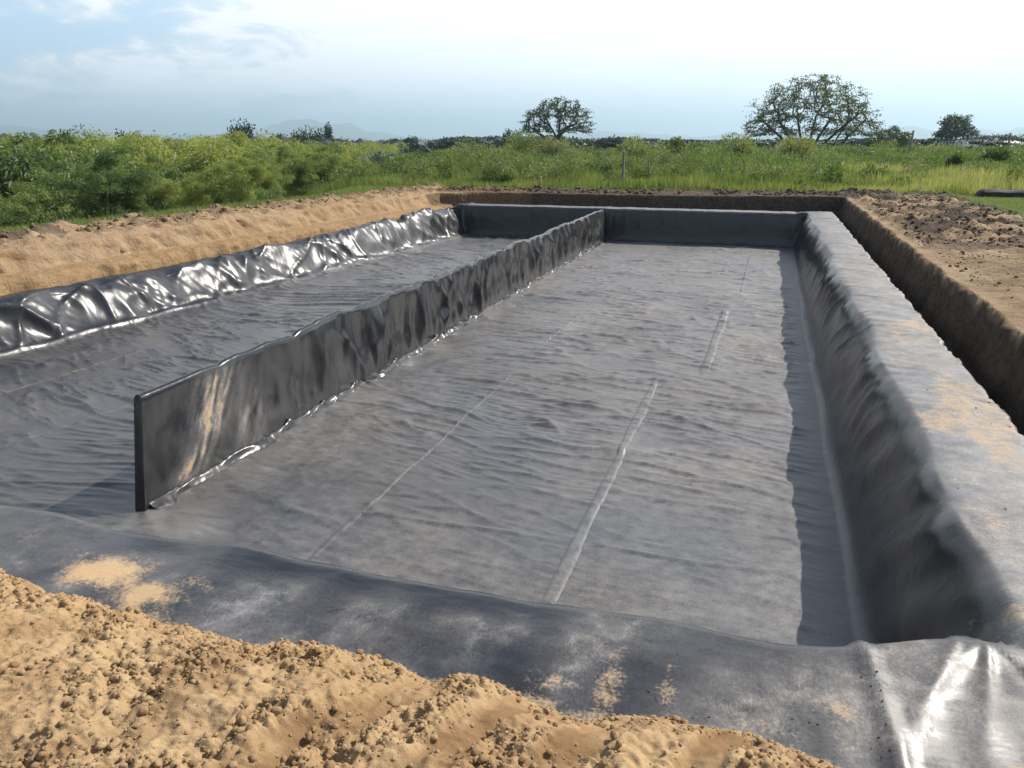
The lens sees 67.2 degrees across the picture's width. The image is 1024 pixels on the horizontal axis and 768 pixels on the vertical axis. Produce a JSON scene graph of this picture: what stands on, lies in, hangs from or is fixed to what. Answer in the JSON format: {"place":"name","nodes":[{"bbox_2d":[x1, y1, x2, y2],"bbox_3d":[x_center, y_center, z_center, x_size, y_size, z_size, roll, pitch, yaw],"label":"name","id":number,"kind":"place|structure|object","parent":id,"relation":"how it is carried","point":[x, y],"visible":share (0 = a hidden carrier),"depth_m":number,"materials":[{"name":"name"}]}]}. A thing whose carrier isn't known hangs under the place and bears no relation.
{"place":"outdoors","nodes":[
{"label":"outdoors","id":0,"kind":"place"},
{"bbox_2d":[0,181,1023,435],"bbox_3d":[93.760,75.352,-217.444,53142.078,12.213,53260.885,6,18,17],"label":"ground","id":1,"kind":"structure","parent":0,"point":[974,325],"depth_m":15.10,"materials":[{"name":"soil"}]},
{"bbox_2d":[0,197,25,225],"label":"bush","id":2,"kind":"object","parent":1,"relation":"on","point":[3,204],"visible":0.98,"depth_m":17.71,"materials":[{"name":"green plant"}]},
{"bbox_2d":[4,132,45,148],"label":"bamboo clump","id":3,"kind":"object","parent":1,"relation":"on","point":[17,141],"visible":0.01,"depth_m":32.98,"materials":[{"name":"green plant"}]},
{"bbox_2d":[0,166,56,228],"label":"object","id":4,"kind":"object","parent":1,"relation":"on","point":[20,200],"visible":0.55,"depth_m":19.54,"materials":[{"name":"green plant"}]},
{"bbox_2d":[32,183,87,222],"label":"bush","id":5,"kind":"object","parent":1,"relation":"on","point":[63,210],"visible":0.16,"depth_m":25.54,"materials":[{"name":"green plant"}]},
{"bbox_2d":[0,138,140,222],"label":"bush","id":6,"kind":"object","parent":1,"relation":"on","point":[15,167],"visible":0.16,"depth_m":28.82,"materials":[{"name":"green plant"}]},
{"bbox_2d":[65,137,107,155],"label":"bamboo clump","id":7,"kind":"object","parent":1,"relation":"on","point":[96,144],"visible":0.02,"depth_m":42.22,"materials":[{"name":"green plant"}]},
{"bbox_2d":[0,128,189,224],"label":"bush","id":8,"kind":"object","parent":1,"relation":"on","point":[68,138],"visible":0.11,"depth_m":29.39,"materials":[{"name":"green plant"}]},
{"bbox_2d":[35,146,163,220],"bbox_3d":[-11.230,-5.083,21.092,2.738,2.781,2.725,7,19,21],"label":"bush","id":9,"kind":"object","parent":1,"relation":"on","point":[93,204],"visible":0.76,"depth_m":21.00,"materials":[{"name":"green plant"}]},
{"bbox_2d":[49,138,172,165],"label":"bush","id":10,"kind":"object","parent":1,"relation":"on","point":[127,147],"visible":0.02,"depth_m":41.56,"materials":[{"name":"green plant"}]},
{"bbox_2d":[78,156,159,215],"bbox_3d":[-11.090,-5.232,22.027,2.097,2.539,2.310,-12,21,-34],"label":"bush","id":11,"kind":"object","parent":1,"relation":"on","point":[137,202],"visible":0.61,"depth_m":21.63,"materials":[{"name":"green plant"}]},
{"bbox_2d":[114,128,125,140],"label":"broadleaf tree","id":12,"kind":"object","parent":1,"relation":"on","point":[119,133],"visible":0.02,"depth_m":138.42,"materials":[{"name":"green plant"}]},
{"bbox_2d":[127,130,175,143],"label":"bamboo clump","id":13,"kind":"object","parent":1,"relation":"on","point":[156,136],"visible":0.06,"depth_m":61.16,"materials":[{"name":"green plant"}]},
{"bbox_2d":[133,169,213,213],"bbox_3d":[-13.343,-5.971,29.441,3.643,4.520,4.014,3,18,11],"label":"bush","id":14,"kind":"object","parent":1,"relation":"on","point":[155,200],"visible":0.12,"depth_m":27.97,"materials":[{"name":"green plant"}]},
{"bbox_2d":[142,179,218,210],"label":"bush","id":15,"kind":"object","parent":1,"relation":"on","point":[192,188],"visible":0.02,"depth_m":32.90,"materials":[{"name":"green plant"}]},
{"bbox_2d":[116,130,252,151],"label":"bamboo clump","id":16,"kind":"object","parent":1,"relation":"on","point":[155,139],"depth_m":56.71,"materials":[{"name":"green plant"}]},
{"bbox_2d":[148,175,229,211],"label":"bush","id":17,"kind":"object","parent":1,"relation":"on","point":[163,191],"visible":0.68,"depth_m":24.57,"materials":[{"name":"green plant"}]},
{"bbox_2d":[0,123,407,205],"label":"bushes","id":18,"kind":"object","parent":1,"relation":"on","point":[351,150],"visible":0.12,"depth_m":52.07,"materials":[{"name":"green plant"}]},
{"bbox_2d":[120,139,289,203],"bbox_3d":[-14.475,-8.540,38.738,7.275,7.219,8.533,3,18,9],"label":"bush","id":19,"kind":"object","parent":1,"relation":"on","point":[201,158],"visible":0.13,"depth_m":35.47,"materials":[{"name":"green plant"}]},
{"bbox_2d":[166,148,272,206],"bbox_3d":[-12.805,-8.006,34.825,4.858,5.165,4.880,8,19,24],"label":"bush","id":20,"kind":"object","parent":1,"relation":"on","point":[252,155],"visible":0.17,"depth_m":34.31,"materials":[{"name":"green plant"}]},
{"bbox_2d":[189,154,277,204],"bbox_3d":[-9.095,-6.395,25.421,2.631,2.350,2.032,-12,21,-33],"label":"bush","id":21,"kind":"object","parent":1,"relation":"on","point":[247,171],"visible":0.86,"depth_m":25.21,"materials":[{"name":"green plant"}]},
{"bbox_2d":[227,118,258,139],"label":"broadleaf tree","id":22,"kind":"object","parent":1,"relation":"on","point":[246,129],"visible":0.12,"depth_m":134.94,"materials":[{"name":"green plant"}]},
{"bbox_2d":[212,159,286,194],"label":"bush","id":23,"kind":"object","parent":1,"relation":"on","point":[281,189],"depth_m":40.30,"materials":[{"name":"green plant"}]},
{"bbox_2d":[224,186,284,203],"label":"bush","id":24,"kind":"object","parent":1,"relation":"on","point":[261,194],"visible":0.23,"depth_m":27.61,"materials":[{"name":"green plant"}]},
{"bbox_2d":[211,130,306,150],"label":"bamboo clump","id":25,"kind":"object","parent":1,"relation":"on","point":[235,140],"visible":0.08,"depth_m":62.58,"materials":[{"name":"green plant"}]},
{"bbox_2d":[224,155,295,199],"bbox_3d":[-9.759,-7.437,29.798,2.460,2.781,2.449,2,18,7],"label":"bush","id":26,"kind":"object","parent":1,"relation":"on","point":[267,183],"visible":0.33,"depth_m":29.49,"materials":[{"name":"green plant"}]},
{"bbox_2d":[269,163,311,197],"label":"bush","id":27,"kind":"object","parent":1,"relation":"on","point":[282,184],"depth_m":45.94,"materials":[{"name":"green plant"}]},
{"bbox_2d":[258,146,333,194],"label":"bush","id":28,"kind":"object","parent":1,"relation":"on","point":[278,159],"visible":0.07,"depth_m":47.86,"materials":[{"name":"green plant"}]},
{"bbox_2d":[261,143,330,197],"bbox_3d":[-8.984,-8.622,32.141,2.512,2.781,2.500,5,18,16],"label":"bush","id":29,"kind":"object","parent":1,"relation":"on","point":[300,183],"visible":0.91,"depth_m":31.78,"materials":[{"name":"green plant"}]},
{"bbox_2d":[271,151,327,196],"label":"bush","id":30,"kind":"object","parent":1,"relation":"on","point":[318,157],"visible":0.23,"depth_m":34.09,"materials":[{"name":"green plant"}]},
{"bbox_2d":[257,140,341,154],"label":"bush","id":31,"kind":"object","parent":1,"relation":"on","point":[292,145],"visible":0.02,"depth_m":74.64,"materials":[{"name":"green plant"}]},
{"bbox_2d":[288,125,327,142],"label":"broadleaf tree","id":32,"kind":"object","parent":1,"relation":"on","point":[320,136],"visible":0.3,"depth_m":156.01,"materials":[{"name":"green plant"}]},
{"bbox_2d":[273,141,346,160],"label":"bush","id":33,"kind":"object","parent":1,"relation":"on","point":[331,145],"visible":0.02,"depth_m":51.84,"materials":[{"name":"green plant"}]},
{"bbox_2d":[306,149,341,187],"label":"bush","id":34,"kind":"object","parent":1,"relation":"on","point":[325,173],"visible":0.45,"depth_m":35.82,"materials":[{"name":"green plant"}]},
{"bbox_2d":[305,145,350,174],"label":"bush","id":35,"kind":"object","parent":1,"relation":"on","point":[324,148],"visible":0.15,"depth_m":39.37,"materials":[{"name":"green plant"}]},
{"bbox_2d":[323,121,332,138],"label":"broadleaf tree","id":36,"kind":"object","parent":1,"relation":"on","point":[328,130],"visible":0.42,"depth_m":161.26,"materials":[{"name":"green plant"}]},
{"bbox_2d":[0,573,840,767],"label":"soil mound","id":37,"kind":"object","parent":1,"relation":"on","point":[214,710],"visible":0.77,"depth_m":2.44,"materials":[{"name":"brown soil"}]},
{"bbox_2d":[174,627,186,631],"bbox_3d":[-1.342,1.000,3.118,0.054,0.020,0.047,6,18,17],"label":"soil clod","id":38,"kind":"object","parent":37,"relation":"on","point":[177,629],"visible":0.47,"depth_m":3.12,"materials":[{"name":"brown soil"}]},
{"bbox_2d":[236,707,253,721],"bbox_3d":[-0.832,1.033,2.392,0.066,0.044,0.042,-12,21,-33],"label":"soil clod","id":39,"kind":"object","parent":37,"relation":"on","point":[246,713],"visible":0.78,"depth_m":2.38,"materials":[{"name":"brown soil"}]},
{"bbox_2d":[387,696,401,706],"bbox_3d":[-0.400,1.086,2.626,0.052,0.020,0.044,-15,23,-40],"label":"soil clod","id":40,"kind":"object","parent":37,"relation":"on","point":[394,701],"visible":0.96,"depth_m":2.62,"materials":[{"name":"brown soil"}]},
{"bbox_2d":[0,568,839,767],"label":"soil crumbs","id":41,"kind":"object","parent":37,"relation":"on","point":[360,747],"visible":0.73,"depth_m":2.49,"materials":[{"name":"brown soil"}]},
{"bbox_2d":[470,674,478,679],"bbox_3d":[-0.141,1.073,2.809,0.040,0.018,0.040,6,18,17],"label":"soil clod","id":42,"kind":"object","parent":37,"relation":"on","point":[474,676],"visible":0.59,"depth_m":2.81,"materials":[{"name":"brown soil"}]},
{"bbox_2d":[610,729,618,740],"bbox_3d":[0.324,1.107,2.420,0.035,0.039,0.050,6,18,17],"label":"soil clod","id":43,"kind":"object","parent":37,"relation":"on","point":[613,733],"visible":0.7,"depth_m":2.41,"materials":[{"name":"brown soil"}]},
{"bbox_2d":[452,137,491,156],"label":"shrub","id":44,"kind":"object","parent":1,"relation":"on","point":[467,147],"visible":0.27,"depth_m":49.10,"materials":[{"name":"green plant"}]},
{"bbox_2d":[468,142,520,164],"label":"shrub","id":45,"kind":"object","parent":1,"relation":"on","point":[505,150],"visible":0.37,"depth_m":40.45,"materials":[{"name":"green plant"}]},
{"bbox_2d":[500,128,520,147],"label":"broadleaf tree","id":46,"kind":"object","parent":1,"relation":"on","point":[505,137],"visible":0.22,"depth_m":149.09,"materials":[{"name":"green plant"}]},
{"bbox_2d":[0,202,1023,767],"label":"pond liner","id":47,"kind":"object","parent":1,"relation":"on","point":[742,470],"visible":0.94,"depth_m":6.66,"materials":[{"name":"black plastic"}]},
{"bbox_2d":[134,210,606,510],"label":"divider wall","id":48,"kind":"structure","parent":47,"relation":"on","point":[194,428],"depth_m":8.85,"materials":[{"name":"black plastic"}]},
{"bbox_2d":[597,384,1010,757],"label":"crumbs","id":49,"kind":"object","parent":47,"relation":"on","point":[860,676],"visible":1,"depth_m":2.85,"materials":[{"name":"soil"}]},
{"bbox_2d":[0,133,1023,165],"bbox_3d":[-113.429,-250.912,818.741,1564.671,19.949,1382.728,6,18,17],"label":"woods","id":50,"kind":"object","parent":1,"relation":"on","point":[416,144],"visible":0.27,"depth_m":144.43,"materials":[{"name":"green plant"}]},
{"bbox_2d":[0,185,1023,297],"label":"soil clods","id":51,"kind":"object","parent":1,"relation":"on","point":[721,191],"visible":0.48,"depth_m":18.65,"materials":[{"name":"brown soil"}]},
{"bbox_2d":[506,129,543,154],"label":"shrub","id":52,"kind":"object","parent":1,"relation":"on","point":[524,147],"visible":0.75,"depth_m":72.26,"materials":[{"name":"green plant"}]},
{"bbox_2d":[534,135,578,156],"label":"shrub","id":53,"kind":"object","parent":1,"relation":"on","point":[552,146],"visible":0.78,"depth_m":70.31,"materials":[{"name":"green plant"}]},
{"bbox_2d":[517,96,596,143],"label":"broadleaf tree","id":54,"kind":"object","parent":1,"relation":"on","point":[546,114],"visible":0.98,"depth_m":88.64,"materials":[{"name":"green plant"}]},
{"bbox_2d":[622,151,624,181],"bbox_3d":[4.269,-8.098,29.610,0.107,1.647,0.106,-1,17,-4],"label":"fence post","id":55,"kind":"object","parent":1,"relation":"on","point":[623,162],"visible":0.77,"depth_m":29.48,"materials":[{"name":"grey wood"}]},
{"bbox_2d":[616,134,674,160],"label":"shrub","id":56,"kind":"object","parent":1,"relation":"on","point":[636,147],"visible":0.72,"depth_m":56.66,"materials":[{"name":"green plant"}]},
{"bbox_2d":[309,139,1023,192],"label":"undergrowth","id":57,"kind":"object","parent":1,"relation":"on","point":[711,158],"visible":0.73,"depth_m":35.19,"materials":[{"name":"green plant"}]},
{"bbox_2d":[666,135,700,156],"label":"shrub","id":58,"kind":"object","parent":1,"relation":"on","point":[676,142],"visible":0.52,"depth_m":59.66,"materials":[{"name":"green plant"}]},
{"bbox_2d":[719,132,759,156],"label":"shrub","id":59,"kind":"object","parent":1,"relation":"on","point":[741,144],"visible":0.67,"depth_m":56.89,"materials":[{"name":"green plant"}]},
{"bbox_2d":[777,134,818,161],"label":"shrub","id":60,"kind":"object","parent":1,"relation":"on","point":[805,148],"visible":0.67,"depth_m":54.10,"materials":[{"name":"green plant"}]},
{"bbox_2d":[741,73,886,147],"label":"broadleaf tree","id":61,"kind":"object","parent":1,"relation":"on","point":[800,118],"visible":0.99,"depth_m":91.46,"materials":[{"name":"green plant"}]},
{"bbox_2d":[863,125,915,148],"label":"broadleaf tree","id":62,"kind":"object","parent":1,"relation":"on","point":[902,138],"visible":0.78,"depth_m":111.53,"materials":[{"name":"green plant"}]},
{"bbox_2d":[908,130,914,152],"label":"fence post","id":63,"kind":"object","parent":1,"relation":"on","point":[911,141],"visible":0.74,"depth_m":64.06,"materials":[{"name":"grey wood"}]},
{"bbox_2d":[944,151,963,170],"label":"shrub","id":64,"kind":"object","parent":1,"relation":"on","point":[956,157],"visible":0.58,"depth_m":39.08,"materials":[{"name":"green plant"}]},
{"bbox_2d":[931,112,979,141],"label":"broadleaf tree","id":65,"kind":"object","parent":1,"relation":"on","point":[959,126],"visible":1,"depth_m":140.47,"materials":[{"name":"green plant"}]},
{"bbox_2d":[976,145,1013,162],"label":"shrub","id":66,"kind":"object","parent":1,"relation":"on","point":[999,153],"visible":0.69,"depth_m":48.18,"materials":[{"name":"green plant"}]},
{"bbox_2d":[968,133,1023,139],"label":"broadleaf tree","id":67,"kind":"object","parent":1,"relation":"on","point":[996,136],"visible":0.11,"depth_m":323.56,"materials":[{"name":"green plant"}]},
{"bbox_2d":[974,189,1023,197],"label":"covered bank","id":68,"kind":"structure","parent":1,"relation":"on","point":[1000,193],"depth_m":23.66,"materials":[{"name":"grey plastic"}]},
{"bbox_2d":[1007,133,1011,146],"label":"fence post","id":69,"kind":"object","parent":1,"relation":"on","point":[1009,140],"visible":0.49,"depth_m":56.78,"materials":[{"name":"grey wood"}]},
{"bbox_2d":[0,156,1023,231],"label":"tall grass","id":70,"kind":"structure","parent":0,"point":[963,182],"depth_m":28.20,"materials":[{"name":"green plant"}]},
{"bbox_2d":[0,119,1023,141],"bbox_3d":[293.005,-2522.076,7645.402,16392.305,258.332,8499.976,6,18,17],"label":"mountains","id":71,"kind":"structure","parent":0,"point":[349,131],"depth_m":7589.79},
{"bbox_2d":[0,0,1023,139],"label":"sky","id":72,"kind":"structure","parent":0,"point":[436,69],"materials":[{"name":"blue"}]}
]}

